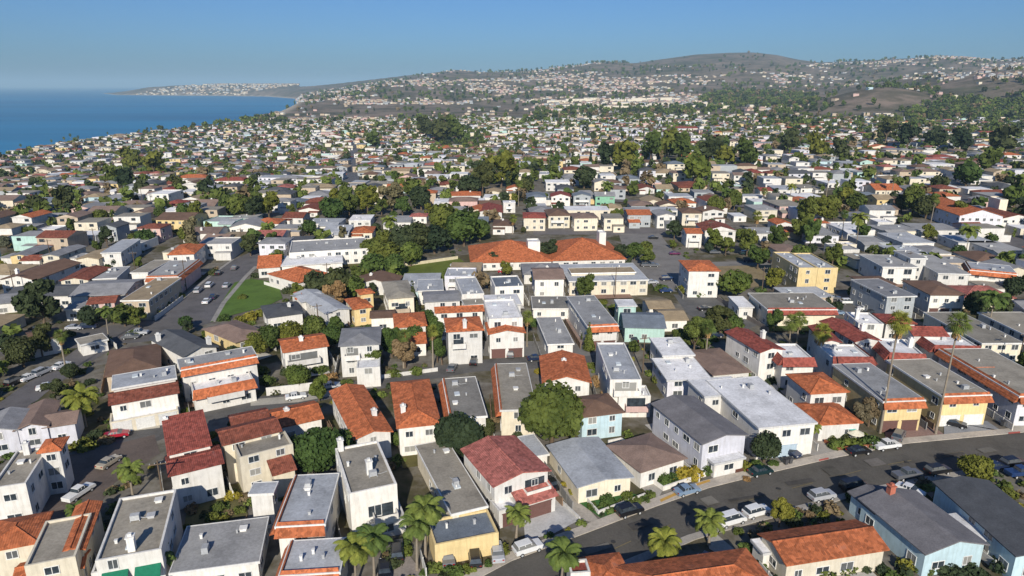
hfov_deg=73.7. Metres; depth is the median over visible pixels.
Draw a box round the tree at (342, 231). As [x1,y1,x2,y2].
[338,226,346,237]
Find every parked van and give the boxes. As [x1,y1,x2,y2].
[721,508,746,528]
[742,257,754,262]
[838,476,867,491]
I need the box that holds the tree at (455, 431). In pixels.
[433,411,483,458]
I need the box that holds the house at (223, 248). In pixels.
[199,237,242,260]
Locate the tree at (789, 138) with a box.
[780,126,800,146]
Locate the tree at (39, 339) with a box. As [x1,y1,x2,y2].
[27,322,51,356]
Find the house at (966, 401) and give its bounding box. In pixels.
[885,358,994,426]
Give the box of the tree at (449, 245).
[445,240,452,250]
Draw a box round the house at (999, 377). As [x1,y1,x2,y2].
[934,348,1023,425]
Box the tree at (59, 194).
[49,185,74,210]
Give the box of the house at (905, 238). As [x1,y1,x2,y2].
[877,232,934,245]
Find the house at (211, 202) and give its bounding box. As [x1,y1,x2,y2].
[196,198,218,205]
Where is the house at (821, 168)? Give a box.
[807,166,832,170]
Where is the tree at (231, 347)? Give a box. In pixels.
[225,345,238,349]
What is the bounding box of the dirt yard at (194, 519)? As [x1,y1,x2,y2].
[184,483,247,525]
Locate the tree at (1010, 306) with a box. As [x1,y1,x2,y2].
[988,294,1014,311]
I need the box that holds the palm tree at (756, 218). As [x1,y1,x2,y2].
[752,210,762,226]
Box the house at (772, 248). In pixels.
[767,244,792,256]
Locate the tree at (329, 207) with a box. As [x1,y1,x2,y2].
[318,196,343,217]
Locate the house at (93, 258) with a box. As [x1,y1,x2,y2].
[74,248,106,268]
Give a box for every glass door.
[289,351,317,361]
[346,348,357,355]
[395,303,407,309]
[453,337,463,343]
[525,475,543,487]
[615,382,636,390]
[627,398,645,405]
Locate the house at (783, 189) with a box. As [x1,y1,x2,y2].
[767,185,798,193]
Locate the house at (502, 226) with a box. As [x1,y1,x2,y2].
[492,218,514,234]
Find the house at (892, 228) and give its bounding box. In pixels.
[867,224,920,235]
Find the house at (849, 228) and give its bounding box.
[826,222,874,238]
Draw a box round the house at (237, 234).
[225,232,246,236]
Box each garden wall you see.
[266,382,311,395]
[381,367,437,378]
[405,256,457,266]
[563,501,579,518]
[587,493,645,513]
[608,437,684,478]
[653,470,705,490]
[717,296,768,331]
[735,465,753,472]
[824,439,870,450]
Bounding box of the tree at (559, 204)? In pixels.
[556,201,564,208]
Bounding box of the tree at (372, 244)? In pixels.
[359,237,380,253]
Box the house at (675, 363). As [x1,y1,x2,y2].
[649,337,710,397]
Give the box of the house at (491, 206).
[474,202,502,218]
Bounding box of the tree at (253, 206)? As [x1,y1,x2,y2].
[244,195,262,214]
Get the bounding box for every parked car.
[3,376,22,385]
[20,373,37,382]
[31,366,52,376]
[35,382,49,391]
[51,361,70,370]
[64,323,81,329]
[79,322,98,329]
[94,454,121,469]
[103,428,129,437]
[120,332,139,339]
[193,287,202,293]
[201,298,211,303]
[204,281,213,287]
[208,294,217,299]
[214,270,222,275]
[222,282,230,287]
[230,265,238,269]
[284,391,306,400]
[324,381,340,388]
[378,558,391,575]
[391,538,403,560]
[442,554,455,567]
[446,363,457,372]
[468,548,481,568]
[469,356,477,365]
[491,540,504,563]
[507,351,513,357]
[511,538,543,557]
[526,354,539,361]
[548,474,562,490]
[614,501,644,518]
[630,337,638,342]
[640,261,651,266]
[648,262,659,266]
[648,279,658,284]
[658,287,672,292]
[660,275,673,280]
[669,251,680,254]
[673,483,700,497]
[697,305,711,310]
[709,249,720,253]
[710,332,723,337]
[741,503,770,519]
[747,464,773,477]
[788,449,802,458]
[807,487,836,502]
[840,298,852,304]
[845,444,871,456]
[857,305,864,310]
[866,309,874,314]
[891,428,906,441]
[895,481,925,495]
[923,462,952,476]
[946,419,967,428]
[993,459,1009,469]
[998,455,1023,467]
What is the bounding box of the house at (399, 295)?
[381,280,415,312]
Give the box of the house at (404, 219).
[383,215,411,229]
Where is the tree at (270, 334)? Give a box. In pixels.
[257,323,280,351]
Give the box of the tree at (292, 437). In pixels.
[288,434,300,467]
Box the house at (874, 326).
[806,308,883,357]
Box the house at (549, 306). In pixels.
[531,296,568,318]
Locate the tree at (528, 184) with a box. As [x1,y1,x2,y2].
[518,178,533,192]
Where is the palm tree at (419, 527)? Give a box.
[398,510,435,570]
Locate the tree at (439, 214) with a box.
[428,202,457,228]
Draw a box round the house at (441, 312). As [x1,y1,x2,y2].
[434,305,483,339]
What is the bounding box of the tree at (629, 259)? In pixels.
[625,257,632,262]
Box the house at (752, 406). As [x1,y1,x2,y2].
[687,376,817,458]
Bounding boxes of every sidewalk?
[151,259,234,319]
[211,266,256,321]
[464,427,1023,575]
[624,469,1002,563]
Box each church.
[468,230,626,270]
[920,196,1007,225]
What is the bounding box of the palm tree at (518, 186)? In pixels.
[515,179,523,205]
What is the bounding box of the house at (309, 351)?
[277,333,328,370]
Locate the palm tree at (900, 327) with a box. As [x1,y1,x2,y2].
[878,309,912,433]
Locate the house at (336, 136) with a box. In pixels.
[327,134,341,137]
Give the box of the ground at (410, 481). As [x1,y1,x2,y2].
[0,53,1023,575]
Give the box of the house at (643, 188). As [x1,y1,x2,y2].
[637,183,654,193]
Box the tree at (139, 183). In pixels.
[132,178,149,192]
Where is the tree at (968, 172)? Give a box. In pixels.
[952,160,983,186]
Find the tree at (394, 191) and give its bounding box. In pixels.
[378,181,403,210]
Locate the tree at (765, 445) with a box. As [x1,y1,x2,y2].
[750,430,781,461]
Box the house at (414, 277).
[403,273,440,299]
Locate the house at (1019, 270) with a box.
[979,258,1023,276]
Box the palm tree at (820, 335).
[810,321,834,371]
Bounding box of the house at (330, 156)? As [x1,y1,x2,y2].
[321,155,340,157]
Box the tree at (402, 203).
[395,196,410,214]
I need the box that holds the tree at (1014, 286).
[1002,276,1023,296]
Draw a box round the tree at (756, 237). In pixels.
[747,228,758,243]
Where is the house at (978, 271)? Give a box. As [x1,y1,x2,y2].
[961,261,1017,283]
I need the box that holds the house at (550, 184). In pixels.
[544,179,569,190]
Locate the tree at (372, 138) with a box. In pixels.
[365,130,380,146]
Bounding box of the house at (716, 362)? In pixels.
[692,348,751,377]
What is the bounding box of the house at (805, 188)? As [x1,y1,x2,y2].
[788,184,823,192]
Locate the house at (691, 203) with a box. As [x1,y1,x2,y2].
[667,198,695,206]
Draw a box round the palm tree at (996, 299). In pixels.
[977,290,1011,316]
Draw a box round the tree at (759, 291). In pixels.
[755,289,764,292]
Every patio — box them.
[184,392,256,407]
[257,352,272,359]
[311,368,329,375]
[568,294,632,298]
[645,423,652,430]
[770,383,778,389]
[840,572,875,575]
[925,490,933,498]
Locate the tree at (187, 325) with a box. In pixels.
[182,320,192,331]
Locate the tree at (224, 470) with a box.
[221,462,227,478]
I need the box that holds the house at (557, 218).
[544,208,570,227]
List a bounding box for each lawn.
[211,279,281,321]
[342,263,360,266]
[400,257,463,278]
[401,455,417,467]
[580,494,646,517]
[716,265,770,291]
[767,326,808,330]
[915,482,935,489]
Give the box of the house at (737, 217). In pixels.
[727,213,746,221]
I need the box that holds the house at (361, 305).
[344,288,374,325]
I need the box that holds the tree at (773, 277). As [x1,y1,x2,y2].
[765,267,785,290]
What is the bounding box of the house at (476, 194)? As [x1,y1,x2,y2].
[449,190,480,197]
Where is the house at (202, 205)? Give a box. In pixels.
[175,203,206,211]
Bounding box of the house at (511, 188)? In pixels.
[506,184,516,192]
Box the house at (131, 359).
[104,344,161,391]
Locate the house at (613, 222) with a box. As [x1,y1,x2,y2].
[600,213,624,232]
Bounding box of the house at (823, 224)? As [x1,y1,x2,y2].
[814,217,829,227]
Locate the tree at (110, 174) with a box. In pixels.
[102,163,118,180]
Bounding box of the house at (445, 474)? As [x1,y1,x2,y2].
[415,441,488,518]
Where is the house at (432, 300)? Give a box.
[422,290,460,315]
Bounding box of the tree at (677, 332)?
[672,328,685,339]
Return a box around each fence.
[100,365,105,392]
[110,338,116,348]
[154,295,182,320]
[226,476,233,496]
[264,282,283,289]
[329,351,335,366]
[334,356,338,375]
[336,518,340,536]
[420,548,426,575]
[458,456,494,523]
[533,334,540,354]
[544,461,572,508]
[555,495,562,505]
[565,319,580,348]
[675,285,682,297]
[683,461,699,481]
[759,561,771,575]
[812,441,818,450]
[913,307,923,316]
[919,418,927,429]
[920,415,934,429]
[981,551,996,568]
[986,407,1013,430]
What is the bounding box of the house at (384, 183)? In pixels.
[367,181,393,185]
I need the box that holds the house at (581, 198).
[572,191,590,205]
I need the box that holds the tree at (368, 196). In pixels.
[356,185,378,210]
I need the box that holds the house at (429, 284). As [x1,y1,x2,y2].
[417,279,443,304]
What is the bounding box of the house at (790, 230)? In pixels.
[783,226,799,239]
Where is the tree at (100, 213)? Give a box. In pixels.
[92,209,108,217]
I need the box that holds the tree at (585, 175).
[573,165,596,188]
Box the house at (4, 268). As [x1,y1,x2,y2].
[0,264,40,283]
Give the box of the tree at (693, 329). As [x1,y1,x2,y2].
[683,316,711,349]
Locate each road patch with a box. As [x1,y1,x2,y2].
[583,542,610,554]
[627,519,652,529]
[700,496,717,504]
[729,494,763,501]
[785,478,814,485]
[821,466,842,475]
[863,458,885,466]
[934,452,963,458]
[978,447,996,452]
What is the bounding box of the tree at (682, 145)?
[671,130,692,156]
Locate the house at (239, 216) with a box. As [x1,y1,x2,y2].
[229,214,262,219]
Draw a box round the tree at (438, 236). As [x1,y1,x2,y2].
[420,224,450,253]
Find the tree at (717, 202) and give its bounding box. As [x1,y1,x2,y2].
[707,194,725,209]
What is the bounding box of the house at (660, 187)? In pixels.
[652,184,673,191]
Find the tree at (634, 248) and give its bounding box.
[626,242,643,259]
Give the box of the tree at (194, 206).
[187,200,203,212]
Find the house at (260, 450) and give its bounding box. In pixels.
[215,416,296,497]
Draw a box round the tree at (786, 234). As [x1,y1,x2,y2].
[783,232,789,242]
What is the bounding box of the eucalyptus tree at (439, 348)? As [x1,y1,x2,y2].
[429,315,445,362]
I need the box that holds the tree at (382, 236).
[374,228,392,243]
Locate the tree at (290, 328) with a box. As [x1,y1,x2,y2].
[278,320,302,338]
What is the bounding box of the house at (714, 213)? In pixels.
[695,205,725,222]
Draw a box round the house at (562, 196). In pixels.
[550,191,570,207]
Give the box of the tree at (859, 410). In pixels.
[852,401,873,426]
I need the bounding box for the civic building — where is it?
[257,237,367,277]
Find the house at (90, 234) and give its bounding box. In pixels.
[87,231,99,242]
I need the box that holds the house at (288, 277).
[267,266,326,288]
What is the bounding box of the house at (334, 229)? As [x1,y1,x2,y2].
[322,225,353,238]
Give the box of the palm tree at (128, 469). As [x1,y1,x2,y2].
[111,457,144,495]
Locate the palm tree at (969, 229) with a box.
[959,223,981,248]
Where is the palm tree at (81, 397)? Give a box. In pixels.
[60,382,98,426]
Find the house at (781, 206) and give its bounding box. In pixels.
[762,199,798,217]
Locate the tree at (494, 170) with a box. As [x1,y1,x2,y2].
[482,155,498,173]
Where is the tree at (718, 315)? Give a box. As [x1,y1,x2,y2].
[704,305,734,332]
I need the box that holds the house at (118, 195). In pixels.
[103,193,145,199]
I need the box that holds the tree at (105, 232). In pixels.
[97,226,113,247]
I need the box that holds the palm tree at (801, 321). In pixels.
[793,310,808,343]
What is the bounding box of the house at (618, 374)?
[595,342,650,416]
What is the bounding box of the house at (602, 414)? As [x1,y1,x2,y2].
[578,393,625,437]
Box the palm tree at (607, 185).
[601,181,613,191]
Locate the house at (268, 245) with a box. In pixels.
[257,237,294,255]
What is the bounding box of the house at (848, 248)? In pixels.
[823,243,859,252]
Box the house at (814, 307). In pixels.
[748,293,838,325]
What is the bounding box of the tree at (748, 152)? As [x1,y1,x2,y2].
[738,137,758,162]
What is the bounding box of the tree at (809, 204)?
[796,195,819,214]
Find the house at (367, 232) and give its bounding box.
[351,226,375,238]
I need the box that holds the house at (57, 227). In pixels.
[37,225,69,230]
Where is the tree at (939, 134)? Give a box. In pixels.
[921,126,949,143]
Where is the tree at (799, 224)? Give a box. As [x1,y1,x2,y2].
[791,212,814,240]
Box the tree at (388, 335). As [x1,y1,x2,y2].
[381,327,401,357]
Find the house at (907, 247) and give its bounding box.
[878,245,928,254]
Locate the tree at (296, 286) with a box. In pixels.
[290,282,303,299]
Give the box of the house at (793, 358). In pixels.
[772,343,817,387]
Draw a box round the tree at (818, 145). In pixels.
[806,130,829,154]
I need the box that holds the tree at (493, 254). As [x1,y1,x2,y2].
[488,251,497,256]
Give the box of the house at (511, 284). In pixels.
[490,275,523,305]
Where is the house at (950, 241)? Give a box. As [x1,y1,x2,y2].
[937,235,992,250]
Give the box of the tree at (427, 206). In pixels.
[424,203,432,212]
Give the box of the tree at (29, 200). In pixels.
[24,193,45,207]
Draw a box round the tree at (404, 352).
[391,339,417,367]
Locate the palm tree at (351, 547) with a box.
[333,531,374,575]
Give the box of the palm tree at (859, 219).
[850,212,869,243]
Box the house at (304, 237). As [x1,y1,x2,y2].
[292,236,315,240]
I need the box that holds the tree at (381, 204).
[374,198,387,215]
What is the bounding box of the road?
[485,432,1023,575]
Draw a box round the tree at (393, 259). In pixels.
[383,253,404,272]
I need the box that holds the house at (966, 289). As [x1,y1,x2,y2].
[947,285,1016,309]
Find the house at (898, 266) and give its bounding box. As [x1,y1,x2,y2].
[858,250,927,283]
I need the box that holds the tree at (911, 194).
[902,185,925,215]
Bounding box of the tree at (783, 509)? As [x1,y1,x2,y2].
[770,497,795,526]
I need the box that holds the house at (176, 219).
[154,212,207,229]
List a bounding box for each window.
[0,308,7,312]
[0,444,8,450]
[3,493,17,502]
[5,550,18,559]
[6,513,22,517]
[27,427,36,435]
[27,438,41,445]
[30,482,35,493]
[35,501,39,512]
[38,468,43,481]
[43,565,60,575]
[45,453,56,461]
[47,467,60,475]
[50,480,63,489]
[62,445,66,455]
[64,457,69,470]
[70,313,76,317]
[88,555,92,568]
[90,344,99,350]
[107,558,118,570]
[119,405,126,411]
[138,303,145,306]
[139,400,151,408]
[169,536,172,550]
[171,508,173,521]
[173,522,176,537]
[180,477,189,485]
[182,494,192,503]
[183,450,196,454]
[206,487,218,497]
[232,441,244,450]
[238,571,251,575]
[241,392,251,400]
[248,454,259,463]
[249,467,260,476]
[260,553,263,570]
[265,533,267,547]
[276,448,284,456]
[286,430,295,436]
[332,520,334,534]
[349,367,354,373]
[364,368,372,373]
[367,346,371,351]
[368,503,381,517]
[370,436,376,441]
[375,501,393,517]
[382,522,394,533]
[391,302,398,306]
[404,445,415,452]
[405,431,413,437]
[425,429,432,435]
[453,334,459,339]
[469,333,477,338]
[476,469,479,480]
[487,482,490,492]
[494,322,500,326]
[504,485,511,494]
[513,289,519,293]
[514,412,519,418]
[515,425,520,431]
[575,386,580,390]
[586,488,597,497]
[587,428,596,435]
[588,417,596,424]
[609,415,614,421]
[609,426,614,432]
[614,484,620,491]
[623,308,630,311]
[648,472,654,481]
[663,431,668,441]
[664,417,668,427]
[669,465,676,472]
[672,323,677,327]
[672,439,678,449]
[673,390,682,394]
[674,382,681,386]
[674,425,678,434]
[682,432,689,443]
[693,441,699,452]
[693,456,697,464]
[708,444,718,453]
[712,399,718,405]
[723,462,733,470]
[732,409,737,419]
[742,355,748,363]
[766,363,773,369]
[767,352,774,358]
[768,555,776,568]
[782,429,791,436]
[785,367,793,370]
[794,569,802,575]
[799,427,810,435]
[801,391,806,400]
[814,397,824,402]
[815,565,829,574]
[832,396,841,402]
[839,561,853,571]
[844,428,852,435]
[864,514,873,525]
[867,324,874,329]
[887,269,893,274]
[887,410,896,412]
[903,269,911,274]
[904,297,911,301]
[905,549,916,565]
[906,409,916,411]
[929,411,934,418]
[930,560,944,569]
[931,395,938,404]
[962,555,972,565]
[968,516,975,526]
[983,530,992,542]
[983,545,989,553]
[997,345,1005,349]
[998,324,1004,331]
[998,555,1008,571]
[1004,410,1010,419]
[1009,329,1014,336]
[1011,344,1018,349]
[1018,416,1023,421]
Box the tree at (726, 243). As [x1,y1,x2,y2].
[719,237,734,255]
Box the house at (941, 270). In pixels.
[921,255,970,284]
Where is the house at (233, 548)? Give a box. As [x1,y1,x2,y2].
[168,516,269,575]
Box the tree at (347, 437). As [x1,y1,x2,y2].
[339,429,355,446]
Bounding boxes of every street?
[0,315,211,355]
[0,338,128,410]
[69,346,633,454]
[159,251,258,321]
[342,144,359,181]
[533,227,681,234]
[615,199,743,206]
[949,178,971,202]
[1002,237,1023,248]
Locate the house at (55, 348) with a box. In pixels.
[25,327,61,357]
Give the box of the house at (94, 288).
[68,279,144,302]
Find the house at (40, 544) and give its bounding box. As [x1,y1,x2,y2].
[0,499,104,575]
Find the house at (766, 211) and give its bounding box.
[744,204,776,221]
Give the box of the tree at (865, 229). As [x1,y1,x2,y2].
[856,224,871,234]
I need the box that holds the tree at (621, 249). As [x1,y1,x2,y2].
[613,244,627,256]
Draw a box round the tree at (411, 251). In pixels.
[399,241,422,266]
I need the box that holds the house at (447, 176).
[427,174,449,178]
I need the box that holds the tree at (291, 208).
[286,204,295,211]
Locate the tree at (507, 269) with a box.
[500,261,512,275]
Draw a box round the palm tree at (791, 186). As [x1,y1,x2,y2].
[786,183,796,195]
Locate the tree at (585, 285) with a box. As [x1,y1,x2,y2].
[575,273,594,295]
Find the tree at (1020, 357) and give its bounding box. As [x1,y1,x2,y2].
[1017,351,1023,366]
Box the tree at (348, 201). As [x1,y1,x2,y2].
[337,190,358,217]
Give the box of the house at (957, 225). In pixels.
[951,222,979,228]
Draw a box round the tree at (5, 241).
[0,236,10,249]
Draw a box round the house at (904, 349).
[872,337,926,372]
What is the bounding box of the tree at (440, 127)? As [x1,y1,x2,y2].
[429,116,451,142]
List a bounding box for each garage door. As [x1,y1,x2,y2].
[111,420,132,430]
[135,415,155,429]
[157,411,176,424]
[491,349,504,357]
[502,512,513,527]
[508,348,521,356]
[527,499,551,518]
[772,444,797,457]
[882,420,898,431]
[901,420,917,430]
[929,308,938,311]
[939,415,960,426]
[940,308,949,311]
[951,308,960,311]
[963,414,983,424]
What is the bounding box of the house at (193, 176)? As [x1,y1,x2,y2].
[181,174,212,178]
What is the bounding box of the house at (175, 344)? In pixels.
[148,329,218,373]
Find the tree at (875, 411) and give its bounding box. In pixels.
[862,396,880,426]
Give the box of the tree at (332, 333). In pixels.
[320,325,340,347]
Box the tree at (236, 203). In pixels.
[225,193,249,214]
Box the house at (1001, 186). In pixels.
[980,182,1010,189]
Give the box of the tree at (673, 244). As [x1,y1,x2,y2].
[669,239,676,246]
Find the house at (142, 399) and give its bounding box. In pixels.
[108,365,179,430]
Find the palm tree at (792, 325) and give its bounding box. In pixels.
[782,314,799,342]
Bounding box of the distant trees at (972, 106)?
[0,50,1023,373]
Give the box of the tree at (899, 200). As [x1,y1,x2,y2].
[895,194,906,211]
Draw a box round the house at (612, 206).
[600,203,621,211]
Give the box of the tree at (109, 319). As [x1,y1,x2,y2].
[104,313,113,323]
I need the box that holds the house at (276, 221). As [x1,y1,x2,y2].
[261,218,286,226]
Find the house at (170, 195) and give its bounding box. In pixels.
[147,190,183,202]
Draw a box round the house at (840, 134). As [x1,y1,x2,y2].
[835,133,860,135]
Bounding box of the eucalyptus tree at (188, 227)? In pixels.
[182,216,198,243]
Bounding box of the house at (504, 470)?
[460,435,558,528]
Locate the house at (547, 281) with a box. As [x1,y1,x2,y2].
[531,267,564,295]
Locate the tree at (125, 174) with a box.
[113,167,133,185]
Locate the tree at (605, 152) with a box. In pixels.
[597,141,615,164]
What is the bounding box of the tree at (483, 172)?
[472,161,493,194]
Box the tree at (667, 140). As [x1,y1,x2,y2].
[659,128,678,156]
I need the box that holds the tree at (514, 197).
[511,193,519,205]
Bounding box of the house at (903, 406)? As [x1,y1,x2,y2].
[832,363,927,431]
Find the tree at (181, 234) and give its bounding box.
[177,227,185,239]
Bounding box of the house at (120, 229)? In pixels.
[97,220,129,241]
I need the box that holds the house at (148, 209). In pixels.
[131,206,156,217]
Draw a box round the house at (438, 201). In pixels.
[434,198,448,204]
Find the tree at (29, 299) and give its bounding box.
[11,278,61,323]
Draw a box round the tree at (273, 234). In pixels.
[264,231,276,238]
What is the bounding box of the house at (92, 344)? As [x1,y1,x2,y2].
[74,333,108,355]
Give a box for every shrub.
[65,330,76,336]
[70,436,98,452]
[77,368,85,374]
[83,378,96,385]
[85,428,106,439]
[97,435,115,444]
[104,519,110,528]
[180,407,190,412]
[183,501,198,514]
[205,510,220,523]
[206,268,217,275]
[209,431,217,438]
[209,501,225,512]
[216,313,230,321]
[223,490,242,501]
[233,316,246,321]
[233,506,246,514]
[237,294,247,298]
[244,310,256,321]
[250,272,258,278]
[255,309,262,316]
[257,365,270,375]
[258,375,276,386]
[270,382,286,396]
[279,367,284,375]
[281,286,292,293]
[310,365,329,374]
[324,372,337,381]
[340,379,353,383]
[381,365,391,374]
[383,555,403,569]
[386,368,402,377]
[403,545,412,556]
[408,366,421,375]
[438,571,448,575]
[443,564,463,575]
[462,563,476,574]
[484,558,492,566]
[492,417,499,422]
[502,542,509,555]
[512,431,522,436]
[524,318,536,326]
[534,367,540,373]
[587,362,595,369]
[587,502,597,509]
[589,374,599,387]
[599,299,607,304]
[599,492,616,504]
[607,304,614,310]
[620,490,632,497]
[625,434,633,439]
[651,374,656,383]
[654,284,668,291]
[657,472,672,485]
[668,472,678,485]
[673,465,690,479]
[675,285,684,293]
[686,465,703,481]
[702,466,712,476]
[709,335,719,342]
[728,312,744,328]
[733,527,744,535]
[737,542,752,552]
[742,460,751,471]
[742,475,750,481]
[748,529,764,538]
[750,459,764,464]
[765,376,776,384]
[767,460,778,465]
[786,517,803,527]
[805,510,816,519]
[816,510,830,522]
[819,571,836,575]
[827,438,846,449]
[840,567,858,575]
[841,434,850,439]
[844,436,865,445]
[859,435,880,449]
[861,566,871,573]
[875,561,887,574]
[895,557,914,570]
[913,567,935,575]
[936,563,965,575]
[962,562,990,575]
[988,555,1005,574]
[1000,487,1019,499]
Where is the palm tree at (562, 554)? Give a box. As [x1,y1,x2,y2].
[544,536,581,575]
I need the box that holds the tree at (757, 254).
[747,244,770,268]
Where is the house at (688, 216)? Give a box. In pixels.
[677,207,701,225]
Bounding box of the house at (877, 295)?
[850,278,916,317]
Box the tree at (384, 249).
[375,241,399,258]
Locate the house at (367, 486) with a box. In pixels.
[335,436,405,535]
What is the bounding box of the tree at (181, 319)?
[177,315,192,326]
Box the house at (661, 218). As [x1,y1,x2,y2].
[650,209,676,229]
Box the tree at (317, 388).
[308,374,327,401]
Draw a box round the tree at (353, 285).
[346,274,364,296]
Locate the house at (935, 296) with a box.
[901,280,965,314]
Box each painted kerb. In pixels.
[660,493,676,501]
[696,479,709,485]
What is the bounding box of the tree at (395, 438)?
[390,431,398,446]
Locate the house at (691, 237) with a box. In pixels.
[681,228,702,247]
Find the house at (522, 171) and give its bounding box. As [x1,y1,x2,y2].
[519,169,530,175]
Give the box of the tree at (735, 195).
[728,189,742,209]
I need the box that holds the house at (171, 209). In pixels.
[165,207,174,211]
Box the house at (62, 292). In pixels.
[8,284,79,307]
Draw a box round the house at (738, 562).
[577,548,768,575]
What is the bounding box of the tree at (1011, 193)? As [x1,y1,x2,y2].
[1002,182,1023,207]
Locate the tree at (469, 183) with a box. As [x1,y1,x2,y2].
[456,175,481,190]
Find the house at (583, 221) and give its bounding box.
[569,213,598,230]
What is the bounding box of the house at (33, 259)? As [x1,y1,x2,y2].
[19,255,42,264]
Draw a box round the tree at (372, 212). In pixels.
[367,209,375,215]
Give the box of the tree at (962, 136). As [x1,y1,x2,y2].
[949,126,973,148]
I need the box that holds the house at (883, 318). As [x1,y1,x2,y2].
[872,313,917,338]
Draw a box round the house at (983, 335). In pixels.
[923,312,1023,362]
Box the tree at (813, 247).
[808,243,817,252]
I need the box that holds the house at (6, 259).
[0,253,14,263]
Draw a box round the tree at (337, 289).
[322,280,346,302]
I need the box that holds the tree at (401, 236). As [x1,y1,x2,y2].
[387,224,418,252]
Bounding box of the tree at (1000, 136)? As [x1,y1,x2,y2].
[988,122,1023,152]
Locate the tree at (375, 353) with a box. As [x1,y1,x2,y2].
[364,348,382,364]
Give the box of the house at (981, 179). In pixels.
[954,178,992,184]
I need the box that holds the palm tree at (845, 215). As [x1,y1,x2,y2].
[840,210,848,239]
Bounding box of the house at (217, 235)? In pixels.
[200,233,234,241]
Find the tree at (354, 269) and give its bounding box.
[350,265,359,274]
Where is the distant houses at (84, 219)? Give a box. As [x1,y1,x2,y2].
[0,55,1023,334]
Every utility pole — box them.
[148,460,166,490]
[182,260,186,290]
[640,336,649,373]
[1017,333,1023,363]
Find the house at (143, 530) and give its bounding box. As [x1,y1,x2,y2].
[91,489,182,575]
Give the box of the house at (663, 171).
[655,168,673,176]
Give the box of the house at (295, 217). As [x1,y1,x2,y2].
[281,212,310,223]
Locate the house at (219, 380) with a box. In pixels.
[177,346,259,411]
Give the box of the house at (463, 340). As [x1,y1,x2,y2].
[444,316,483,363]
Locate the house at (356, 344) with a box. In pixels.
[338,326,381,386]
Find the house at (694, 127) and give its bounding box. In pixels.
[674,126,697,129]
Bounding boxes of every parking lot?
[482,341,595,355]
[619,233,770,291]
[673,294,755,328]
[829,292,864,311]
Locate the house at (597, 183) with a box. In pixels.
[591,178,609,190]
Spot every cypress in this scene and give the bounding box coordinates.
[410,280,419,311]
[514,137,519,153]
[583,322,595,351]
[588,150,592,161]
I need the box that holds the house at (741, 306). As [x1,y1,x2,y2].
[728,296,754,318]
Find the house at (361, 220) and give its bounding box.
[348,215,374,226]
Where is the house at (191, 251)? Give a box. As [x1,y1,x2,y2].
[167,243,205,262]
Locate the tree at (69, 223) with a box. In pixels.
[65,218,77,229]
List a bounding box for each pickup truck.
[61,482,95,502]
[127,328,148,335]
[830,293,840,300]
[872,438,901,451]
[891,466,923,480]
[1003,464,1023,478]
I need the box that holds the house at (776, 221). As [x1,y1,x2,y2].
[767,217,791,226]
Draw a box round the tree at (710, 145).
[698,134,723,160]
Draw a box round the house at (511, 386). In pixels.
[491,363,534,434]
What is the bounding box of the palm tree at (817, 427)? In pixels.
[813,424,821,434]
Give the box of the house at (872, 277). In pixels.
[849,276,897,285]
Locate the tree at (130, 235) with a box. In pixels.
[127,233,134,238]
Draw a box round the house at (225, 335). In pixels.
[202,320,268,353]
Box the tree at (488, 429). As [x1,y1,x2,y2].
[479,418,495,436]
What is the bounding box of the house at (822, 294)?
[773,286,833,304]
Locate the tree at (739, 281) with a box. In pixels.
[716,269,751,295]
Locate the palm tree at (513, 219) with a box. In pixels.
[508,214,516,233]
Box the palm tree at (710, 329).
[700,318,716,349]
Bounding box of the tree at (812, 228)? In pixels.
[803,218,821,242]
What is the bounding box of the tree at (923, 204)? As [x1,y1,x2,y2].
[913,194,939,218]
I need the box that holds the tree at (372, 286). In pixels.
[368,282,377,294]
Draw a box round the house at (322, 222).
[312,218,345,229]
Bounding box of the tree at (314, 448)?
[292,426,344,473]
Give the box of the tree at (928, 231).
[922,223,934,239]
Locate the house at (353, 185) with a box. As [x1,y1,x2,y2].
[338,182,365,189]
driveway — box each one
[133,425,159,430]
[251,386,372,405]
[376,554,423,575]
[524,499,577,538]
[556,488,596,521]
[566,319,591,353]
[642,484,661,496]
[707,535,733,551]
[808,437,837,458]
[885,425,942,438]
[944,421,997,433]
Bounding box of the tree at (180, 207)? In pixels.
[175,202,188,211]
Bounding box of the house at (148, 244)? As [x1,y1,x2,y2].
[132,237,158,250]
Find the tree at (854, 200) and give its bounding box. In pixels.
[845,192,867,210]
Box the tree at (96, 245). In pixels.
[91,240,101,249]
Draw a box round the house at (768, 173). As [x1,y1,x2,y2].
[762,170,775,175]
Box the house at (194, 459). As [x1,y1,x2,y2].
[161,409,224,509]
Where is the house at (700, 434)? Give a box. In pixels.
[651,395,748,477]
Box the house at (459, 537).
[427,509,498,562]
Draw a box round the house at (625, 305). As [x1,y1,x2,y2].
[614,299,636,326]
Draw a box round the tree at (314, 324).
[302,314,326,334]
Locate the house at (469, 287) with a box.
[455,276,483,305]
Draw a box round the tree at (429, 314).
[419,309,433,327]

